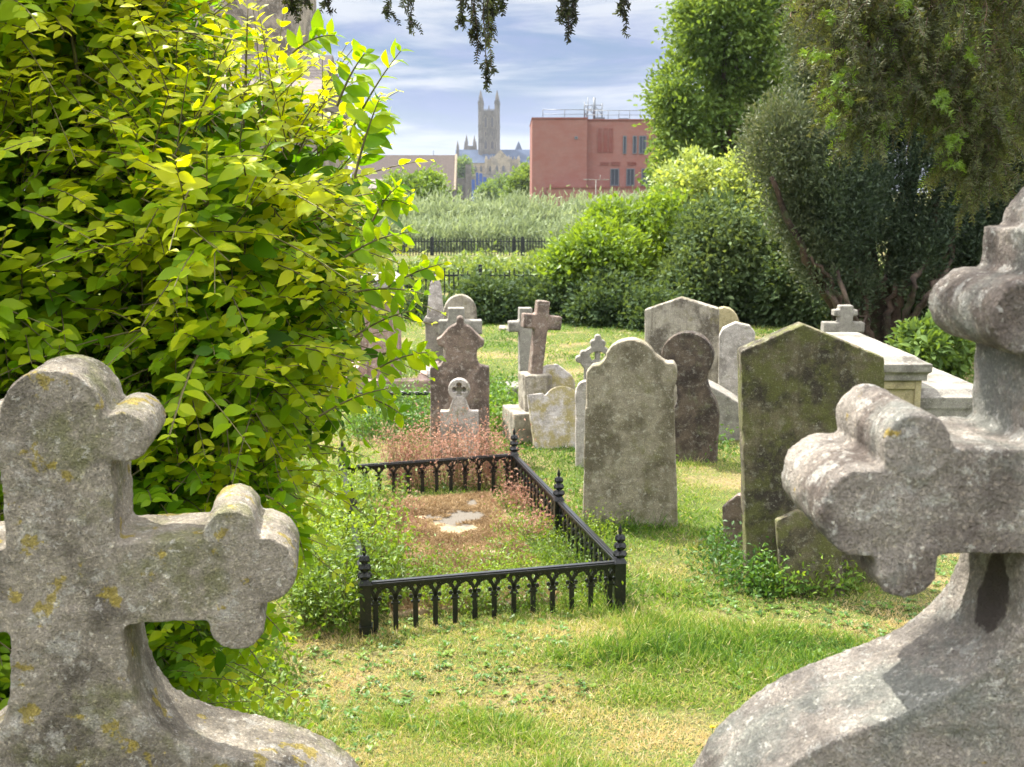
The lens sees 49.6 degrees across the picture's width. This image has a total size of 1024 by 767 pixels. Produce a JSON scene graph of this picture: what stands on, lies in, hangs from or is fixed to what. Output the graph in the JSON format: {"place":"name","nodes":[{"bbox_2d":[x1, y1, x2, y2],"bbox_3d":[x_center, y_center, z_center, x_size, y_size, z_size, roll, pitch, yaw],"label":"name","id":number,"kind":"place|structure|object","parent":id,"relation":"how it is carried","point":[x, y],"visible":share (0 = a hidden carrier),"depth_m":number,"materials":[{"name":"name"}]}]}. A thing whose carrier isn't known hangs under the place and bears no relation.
{"place":"outdoors","nodes":[
{"label":"outdoors","id":0,"kind":"place"},
{"bbox_2d":[349,179,409,204],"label":"house","id":1,"kind":"structure","parent":0,"point":[373,186],"depth_m":148.26,"materials":[{"name":"stone"}]},
{"bbox_2d":[53,192,975,766],"bbox_3d":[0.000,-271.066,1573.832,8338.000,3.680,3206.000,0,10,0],"label":"ground","id":2,"kind":"structure","parent":0,"point":[705,504],"depth_m":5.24,"materials":[{"name":"green plant"}]},
{"bbox_2d":[0,354,359,766],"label":"stone cross","id":3,"kind":"object","parent":2,"relation":"on","point":[96,572],"visible":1,"depth_m":1.39,"materials":[{"name":"grey stone"}]},
{"bbox_2d":[0,0,451,712],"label":"leafy bush","id":4,"kind":"object","parent":2,"relation":"on","point":[220,272],"visible":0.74,"depth_m":2.43,"materials":[{"name":"green plant"}]},
{"bbox_2d":[193,0,349,229],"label":"church","id":5,"kind":"structure","parent":2,"relation":"on","point":[274,7],"depth_m":35.50,"materials":[{"name":"grey stone"}]},
{"bbox_2d":[199,340,424,735],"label":"shrub foot weeds","id":6,"kind":"object","parent":2,"relation":"on","point":[286,667],"visible":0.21,"depth_m":4.60,"materials":[{"name":"green plant"}]},
{"bbox_2d":[278,444,422,639],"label":"yellow weeds","id":7,"kind":"object","parent":2,"relation":"on","point":[304,593],"visible":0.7,"depth_m":5.78,"materials":[{"name":"green plant"}]},
{"bbox_2d":[360,272,404,377],"bbox_3d":[-1.331,-0.448,11.367,0.478,1.375,0.553,0,10,0],"label":"pedestal tomb","id":8,"kind":"object","parent":2,"relation":"on","point":[387,334],"visible":0.12,"depth_m":11.15,"materials":[{"name":"grey stone"}]},
{"bbox_2d":[331,361,439,403],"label":"grave kerb","id":9,"kind":"structure","parent":2,"relation":"on","point":[423,379],"depth_m":11.03,"materials":[{"name":"grey stone"}]},
{"bbox_2d":[354,391,428,421],"bbox_3d":[-1.440,0.262,10.043,1.551,0.453,0.054,0,10,0],"label":"twisted rail","id":10,"kind":"object","parent":2,"relation":"on","point":[415,392],"visible":0.14,"depth_m":10.00,"materials":[{"name":"grey metal"}]},
{"bbox_2d":[351,151,457,203],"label":"tiled hall","id":11,"kind":"structure","parent":2,"relation":"on","point":[448,163],"depth_m":259.78,"materials":[{"name":"stone"}]},
{"bbox_2d":[373,161,454,210],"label":"tree","id":12,"kind":"object","parent":2,"relation":"on","point":[428,179],"visible":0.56,"depth_m":114.77,"materials":[{"name":"green plant"}]},
{"bbox_2d":[338,363,518,442],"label":"green weeds","id":13,"kind":"object","parent":2,"relation":"on","point":[500,397],"visible":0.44,"depth_m":9.76,"materials":[{"name":"green plant"}]},
{"bbox_2d":[423,275,443,362],"bbox_3d":[-0.867,-0.609,12.633,0.271,1.260,0.271,0,10,0],"label":"obelisk","id":14,"kind":"object","parent":2,"relation":"on","point":[435,302],"visible":0.44,"depth_m":12.51,"materials":[{"name":"grey stone"}]},
{"bbox_2d":[360,264,538,297],"bbox_3d":[-1.135,-1.634,21.087,4.360,1.256,0.132,0,10,0],"label":"metal fence","id":15,"kind":"object","parent":2,"relation":"on","point":[478,269],"visible":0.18,"depth_m":20.97,"materials":[{"name":"metal"}]},
{"bbox_2d":[368,401,535,491],"bbox_3d":[-0.448,0.465,8.108,1.240,0.653,0.956,0,10,0],"label":"red herb","id":16,"kind":"object","parent":2,"relation":"on","point":[409,452],"visible":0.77,"depth_m":7.96,"materials":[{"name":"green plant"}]},
{"bbox_2d":[427,307,481,377],"bbox_3d":[-0.572,-0.284,11.391,0.604,0.999,0.444,-1,10,-4],"label":"stone cross","id":17,"kind":"object","parent":2,"relation":"on","point":[454,313],"visible":0.2,"depth_m":11.26,"materials":[{"name":"stone"}]},
{"bbox_2d":[358,238,556,292],"bbox_3d":[-1.030,-2.325,26.336,7.819,2.324,4.322,4,11,20],"label":"pale bramble","id":18,"kind":"object","parent":2,"relation":"on","point":[459,264],"visible":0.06,"depth_m":25.59,"materials":[{"name":"green plant"}]},
{"bbox_2d":[440,378,478,457],"bbox_3d":[-0.403,0.264,8.512,0.294,0.617,0.088,0,10,0],"label":"quatrefoil headstone","id":19,"kind":"object","parent":2,"relation":"on","point":[459,390],"visible":0.75,"depth_m":8.47,"materials":[{"name":"grey stone"}]},
{"bbox_2d":[430,315,489,456],"bbox_3d":[-0.416,0.068,8.803,0.475,1.218,0.127,-1,10,-3],"label":"headstone","id":20,"kind":"object","parent":2,"relation":"on","point":[460,342],"visible":0.54,"depth_m":8.72,"materials":[{"name":"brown stone"}]},
{"bbox_2d":[443,294,476,356],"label":"headstone","id":21,"kind":"object","parent":2,"relation":"on","point":[466,302],"visible":0.26,"depth_m":12.24,"materials":[{"name":"grey stone"}]},
{"bbox_2d":[457,154,475,179],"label":"tree","id":22,"kind":"object","parent":2,"relation":"on","point":[462,163],"visible":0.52,"depth_m":488.64,"materials":[{"name":"green plant"}]},
{"bbox_2d":[458,165,474,202],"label":"stone ruin","id":23,"kind":"object","parent":2,"relation":"on","point":[466,183],"visible":0.41,"depth_m":411.55,"materials":[{"name":"grey stone"}]},
{"bbox_2d":[374,237,559,255],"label":"metal fence","id":24,"kind":"object","parent":2,"relation":"on","point":[513,241],"visible":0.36,"depth_m":79.47,"materials":[{"name":"metal"}]},
{"bbox_2d":[379,494,561,616],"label":"grave slab","id":25,"kind":"structure","parent":2,"relation":"on","point":[457,517],"depth_m":6.92,"materials":[{"name":"grey stone"}]},
{"bbox_2d":[366,490,562,613],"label":"dry litter","id":26,"kind":"object","parent":25,"relation":"on","point":[433,504],"visible":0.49,"depth_m":6.76,"materials":[{"name":"brown plant"}]},
{"bbox_2d":[364,466,588,562],"bbox_3d":[-0.344,0.790,7.075,1.612,0.359,1.422,-4,11,-23],"label":"red herb","id":27,"kind":"object","parent":2,"relation":"on","point":[514,493],"visible":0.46,"depth_m":7.11,"materials":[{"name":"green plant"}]},
{"bbox_2d":[457,179,500,201],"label":"tree","id":28,"kind":"object","parent":2,"relation":"on","point":[489,188],"visible":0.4,"depth_m":274.19,"materials":[{"name":"green plant"}]},
{"bbox_2d":[472,172,485,200],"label":"blue hoarding","id":29,"kind":"object","parent":2,"relation":"on","point":[474,184],"visible":0.28,"depth_m":295.15,"materials":[{"name":"blue"}]},
{"bbox_2d":[337,428,627,637],"bbox_3d":[-0.323,0.814,6.637,1.329,0.636,2.591,-2,10,-11],"label":"grave railing","id":30,"kind":"object","parent":2,"relation":"on","point":[613,567],"visible":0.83,"depth_m":5.51,"materials":[{"name":"black metal"}]},
{"bbox_2d":[455,90,529,185],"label":"cathedral","id":31,"kind":"structure","parent":2,"relation":"on","point":[489,157],"depth_m":769.46,"materials":[{"name":"stone"}]},
{"bbox_2d":[484,115,486,127],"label":"window","id":32,"kind":"structure","parent":31,"relation":"in","point":[485,118],"depth_m":769.85,"materials":[{"name":"stone"}]},
{"bbox_2d":[484,139,487,148],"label":"window","id":33,"kind":"structure","parent":31,"relation":"in","point":[485,142],"depth_m":772.58,"materials":[{"name":"stone"}]},
{"bbox_2d":[490,116,493,126],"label":"window","id":34,"kind":"structure","parent":31,"relation":"in","point":[491,119],"depth_m":769.85,"materials":[{"name":"stone"}]},
{"bbox_2d":[490,139,493,148],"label":"window","id":35,"kind":"structure","parent":31,"relation":"in","point":[492,142],"depth_m":772.49,"materials":[{"name":"stone"}]},
{"bbox_2d":[486,170,511,202],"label":"tree","id":36,"kind":"object","parent":2,"relation":"on","point":[499,180],"visible":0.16,"depth_m":371.02,"materials":[{"name":"green plant"}]},
{"bbox_2d":[357,497,644,619],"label":"front weeds","id":37,"kind":"object","parent":2,"relation":"on","point":[483,586],"visible":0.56,"depth_m":5.89,"materials":[{"name":"green plant"}]},
{"bbox_2d":[357,180,648,252],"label":"willow thicket","id":38,"kind":"object","parent":2,"relation":"on","point":[476,218],"visible":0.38,"depth_m":86.70,"materials":[{"name":"green plant"}]},
{"bbox_2d":[499,325,507,329],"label":"flat slab","id":39,"kind":"structure","parent":2,"relation":"on","point":[502,327],"depth_m":16.95,"materials":[{"name":"grey stone"}]},
{"bbox_2d":[498,156,529,206],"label":"tree","id":40,"kind":"object","parent":2,"relation":"on","point":[519,178],"visible":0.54,"depth_m":146.53,"materials":[{"name":"green plant"}]},
{"bbox_2d":[500,307,531,415],"bbox_3d":[0.124,-0.159,10.386,0.604,1.111,0.444,-1,10,-8],"label":"stone cross","id":41,"kind":"object","parent":2,"relation":"on","point":[524,338],"visible":0.24,"depth_m":10.29,"materials":[{"name":"stone"}]},
{"bbox_2d":[502,300,561,443],"bbox_3d":[0.198,-0.080,9.481,0.485,1.267,0.444,-2,10,-14],"label":"stone cross","id":42,"kind":"object","parent":2,"relation":"on","point":[540,321],"visible":0.63,"depth_m":9.38,"materials":[{"name":"grey stone"}]},
{"bbox_2d":[401,258,697,331],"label":"ivy bank","id":43,"kind":"structure","parent":2,"relation":"on","point":[630,299],"depth_m":17.65,"materials":[{"name":"green plant"}]},
{"bbox_2d":[527,386,575,448],"bbox_3d":[0.376,0.325,9.187,0.492,0.611,0.086,-1,-6,-6],"label":"headstone","id":44,"kind":"object","parent":2,"relation":"on","point":[552,413],"visible":0.56,"depth_m":9.15,"materials":[{"name":"grey stone"}]},
{"bbox_2d":[543,364,574,390],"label":"headstone","id":45,"kind":"object","parent":2,"relation":"on","point":[561,376],"visible":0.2,"depth_m":9.46,"materials":[{"name":"grey stone"}]},
{"bbox_2d":[575,380,585,466],"bbox_3d":[0.572,0.352,8.527,0.181,0.765,0.085,0,10,0],"label":"footstone","id":46,"kind":"object","parent":2,"relation":"on","point":[580,398],"visible":0.29,"depth_m":8.48,"materials":[{"name":"grey stone"}]},
{"bbox_2d":[221,475,956,761],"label":"lawn weeds","id":47,"kind":"object","parent":2,"relation":"on","point":[323,704],"visible":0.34,"depth_m":4.99,"materials":[{"name":"green plant"}]},
{"bbox_2d":[575,334,607,379],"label":"openwork headstone","id":48,"kind":"object","parent":2,"relation":"on","point":[596,346],"visible":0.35,"depth_m":9.70,"materials":[{"name":"stone"}]},
{"bbox_2d":[583,175,608,195],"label":"street lamp","id":49,"kind":"object","parent":2,"relation":"on","point":[595,182],"visible":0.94,"depth_m":116.03,"materials":[{"name":"metal"}]},
{"bbox_2d":[531,176,694,317],"bbox_3d":[1.958,-1.882,19.384,2.732,3.462,4.207,7,12,34],"label":"bright shrub","id":50,"kind":"object","parent":2,"relation":"on","point":[617,233],"visible":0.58,"depth_m":18.54,"materials":[{"name":"green plant"}]},
{"bbox_2d":[529,97,714,210],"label":"brick building","id":51,"kind":"structure","parent":2,"relation":"on","point":[572,152],"depth_m":125.97,"materials":[{"name":"red brick"}]},
{"bbox_2d":[598,128,601,151],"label":"window","id":52,"kind":"structure","parent":51,"relation":"in","point":[599,129],"depth_m":126.23,"materials":[{"name":"red brick"}]},
{"bbox_2d":[604,128,607,151],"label":"window","id":53,"kind":"structure","parent":51,"relation":"in","point":[605,129],"depth_m":126.23,"materials":[{"name":"red brick"}]},
{"bbox_2d":[609,128,612,151],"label":"window","id":54,"kind":"structure","parent":51,"relation":"in","point":[610,129],"depth_m":126.23,"materials":[{"name":"red brick"}]},
{"bbox_2d":[610,169,618,185],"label":"window","id":55,"kind":"structure","parent":51,"relation":"in","point":[614,173],"depth_m":126.97,"materials":[{"name":"grey glass"}]},
{"bbox_2d":[623,136,626,153],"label":"window","id":56,"kind":"structure","parent":51,"relation":"in","point":[624,137],"depth_m":126.32,"materials":[{"name":"grey glass"}]},
{"bbox_2d":[626,169,634,185],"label":"window","id":57,"kind":"structure","parent":51,"relation":"in","point":[630,173],"depth_m":126.97,"materials":[{"name":"grey glass"}]},
{"bbox_2d":[632,136,636,153],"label":"window","id":58,"kind":"structure","parent":51,"relation":"in","point":[634,151],"depth_m":126.35,"materials":[{"name":"grey glass"}]},
{"bbox_2d":[639,136,646,153],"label":"window","id":59,"kind":"structure","parent":51,"relation":"in","point":[642,139],"depth_m":126.35,"materials":[{"name":"grey glass"}]},
{"bbox_2d":[641,169,648,185],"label":"window","id":60,"kind":"structure","parent":51,"relation":"in","point":[642,174],"depth_m":126.94,"materials":[{"name":"grey glass"}]},
{"bbox_2d":[582,337,677,527],"bbox_3d":[0.755,0.351,6.982,0.615,1.284,0.137,1,10,7],"label":"headstone","id":61,"kind":"object","parent":2,"relation":"on","point":[629,452],"visible":0.9,"depth_m":6.92,"materials":[{"name":"grey stone"}]},
{"bbox_2d":[281,0,1023,236],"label":"overhanging yew","id":62,"kind":"object","parent":2,"relation":"on","point":[920,52],"visible":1,"depth_m":4.21,"materials":[{"name":"green plant"}]},
{"bbox_2d":[645,296,718,406],"bbox_3d":[1.653,-0.229,10.803,0.728,1.231,0.166,2,10,12],"label":"headstone","id":63,"kind":"object","parent":2,"relation":"on","point":[665,321],"visible":0.39,"depth_m":10.66,"materials":[{"name":"grey stone"}]},
{"bbox_2d":[661,330,719,462],"bbox_3d":[1.393,0.146,8.670,0.462,1.118,0.136,2,10,14],"label":"headstone","id":64,"kind":"object","parent":2,"relation":"on","point":[690,353],"visible":0.77,"depth_m":8.59,"materials":[{"name":"grey stone"}]},
{"bbox_2d":[708,379,739,439],"bbox_3d":[1.806,0.246,9.554,0.416,0.601,0.356,1,10,8],"label":"coped stone","id":65,"kind":"object","parent":2,"relation":"on","point":[727,400],"visible":0.22,"depth_m":9.38,"materials":[{"name":"stone"}]},
{"bbox_2d":[719,306,738,332],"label":"headstone","id":66,"kind":"object","parent":2,"relation":"on","point":[727,315],"visible":0.1,"depth_m":11.65,"materials":[{"name":"stone"}]},
{"bbox_2d":[626,0,835,202],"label":"broadleaf tree","id":67,"kind":"object","parent":2,"relation":"on","point":[724,45],"visible":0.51,"depth_m":33.54,"materials":[{"name":"green plant"}]},
{"bbox_2d":[639,139,824,275],"bbox_3d":[4.776,-3.010,22.324,4.715,3.784,3.161,5,11,26],"label":"pale shrub","id":68,"kind":"object","parent":2,"relation":"on","point":[699,173],"visible":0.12,"depth_m":21.84,"materials":[{"name":"green plant"}]},
{"bbox_2d":[722,492,742,546],"bbox_3d":[1.358,0.855,6.634,0.196,0.408,0.084,4,11,22],"label":"footstone","id":69,"kind":"object","parent":2,"relation":"on","point":[731,510],"visible":0.39,"depth_m":6.60,"materials":[{"name":"grey stone"}]},
{"bbox_2d":[718,321,754,395],"bbox_3d":[2.048,-0.061,10.105,0.341,1.009,0.135,2,10,10],"label":"headstone","id":70,"kind":"object","parent":2,"relation":"on","point":[734,336],"visible":0.35,"depth_m":10.02,"materials":[{"name":"grey stone"}]},
{"bbox_2d":[642,184,882,328],"bbox_3d":[4.087,-1.676,18.049,4.137,3.144,2.937,3,10,16],"label":"grey shrub","id":71,"kind":"object","parent":2,"relation":"on","point":[749,286],"visible":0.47,"depth_m":17.56,"materials":[{"name":"green plant"}]},
{"bbox_2d":[676,424,878,604],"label":"weeds","id":72,"kind":"object","parent":2,"relation":"on","point":[763,586],"visible":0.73,"depth_m":5.86,"materials":[{"name":"green plant"}]},
{"bbox_2d":[775,509,844,595],"bbox_3d":[1.571,0.930,5.836,0.376,0.538,0.055,0,5,2],"label":"footstone","id":73,"kind":"object","parent":2,"relation":"on","point":[797,532],"visible":0.57,"depth_m":5.81,"materials":[{"name":"grey stone"}]},
{"bbox_2d":[737,322,884,582],"bbox_3d":[1.621,0.418,5.987,0.825,1.499,0.157,1,10,4],"label":"headstone","id":74,"kind":"object","parent":2,"relation":"on","point":[797,381],"visible":0.48,"depth_m":5.87,"materials":[{"name":"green stone"}]},
{"bbox_2d":[796,583,851,594],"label":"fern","id":75,"kind":"object","parent":2,"relation":"on","point":[814,587],"visible":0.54,"depth_m":5.79,"materials":[{"name":"green plant"}]},
{"bbox_2d":[821,304,864,332],"bbox_3d":[3.743,-0.430,12.482,0.604,0.917,0.505,0,10,0],"label":"stone cross","id":76,"kind":"object","parent":2,"relation":"on","point":[844,314],"visible":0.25,"depth_m":12.37,"materials":[{"name":"stone"}]},
{"bbox_2d":[692,187,1023,766],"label":"stone cross","id":77,"kind":"object","parent":2,"relation":"on","point":[887,491],"visible":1,"depth_m":1.08,"materials":[{"name":"grey stone"}]},
{"bbox_2d":[724,0,1023,347],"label":"yew tree","id":78,"kind":"object","parent":2,"relation":"on","point":[833,226],"visible":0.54,"depth_m":13.35,"materials":[{"name":"green plant"}]},
{"bbox_2d":[826,332,932,406],"bbox_3d":[2.907,0.095,9.609,0.798,0.905,1.704,0,10,0],"label":"chest tomb","id":79,"kind":"object","parent":2,"relation":"on","point":[906,373],"visible":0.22,"depth_m":8.78,"materials":[{"name":"stone"}]},
{"bbox_2d":[879,249,930,323],"bbox_3d":[7.103,-0.907,17.271,4.132,2.952,2.489,3,10,15],"label":"shade shrub","id":80,"kind":"object","parent":2,"relation":"on","point":[923,309],"visible":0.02,"depth_m":16.95,"materials":[{"name":"green plant"}]},
{"bbox_2d":[884,309,975,379],"bbox_3d":[4.424,-0.320,11.739,1.303,0.997,0.972,-6,11,-29],"label":"laurel shrub","id":81,"kind":"object","parent":2,"relation":"on","point":[929,340],"visible":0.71,"depth_m":11.51,"materials":[{"name":"green plant"}]},
{"bbox_2d":[920,367,972,416],"bbox_3d":[3.572,0.171,9.978,0.684,0.620,2.204,0,10,0],"label":"tomb","id":82,"kind":"object","parent":2,"relation":"on","point":[943,393],"visible":0.2,"depth_m":8.89,"materials":[{"name":"stone"}]},
{"bbox_2d":[24,0,1015,190],"label":"sky","id":83,"kind":"structure","parent":0,"point":[441,84],"materials":[{"name":"blue"}]}
]}

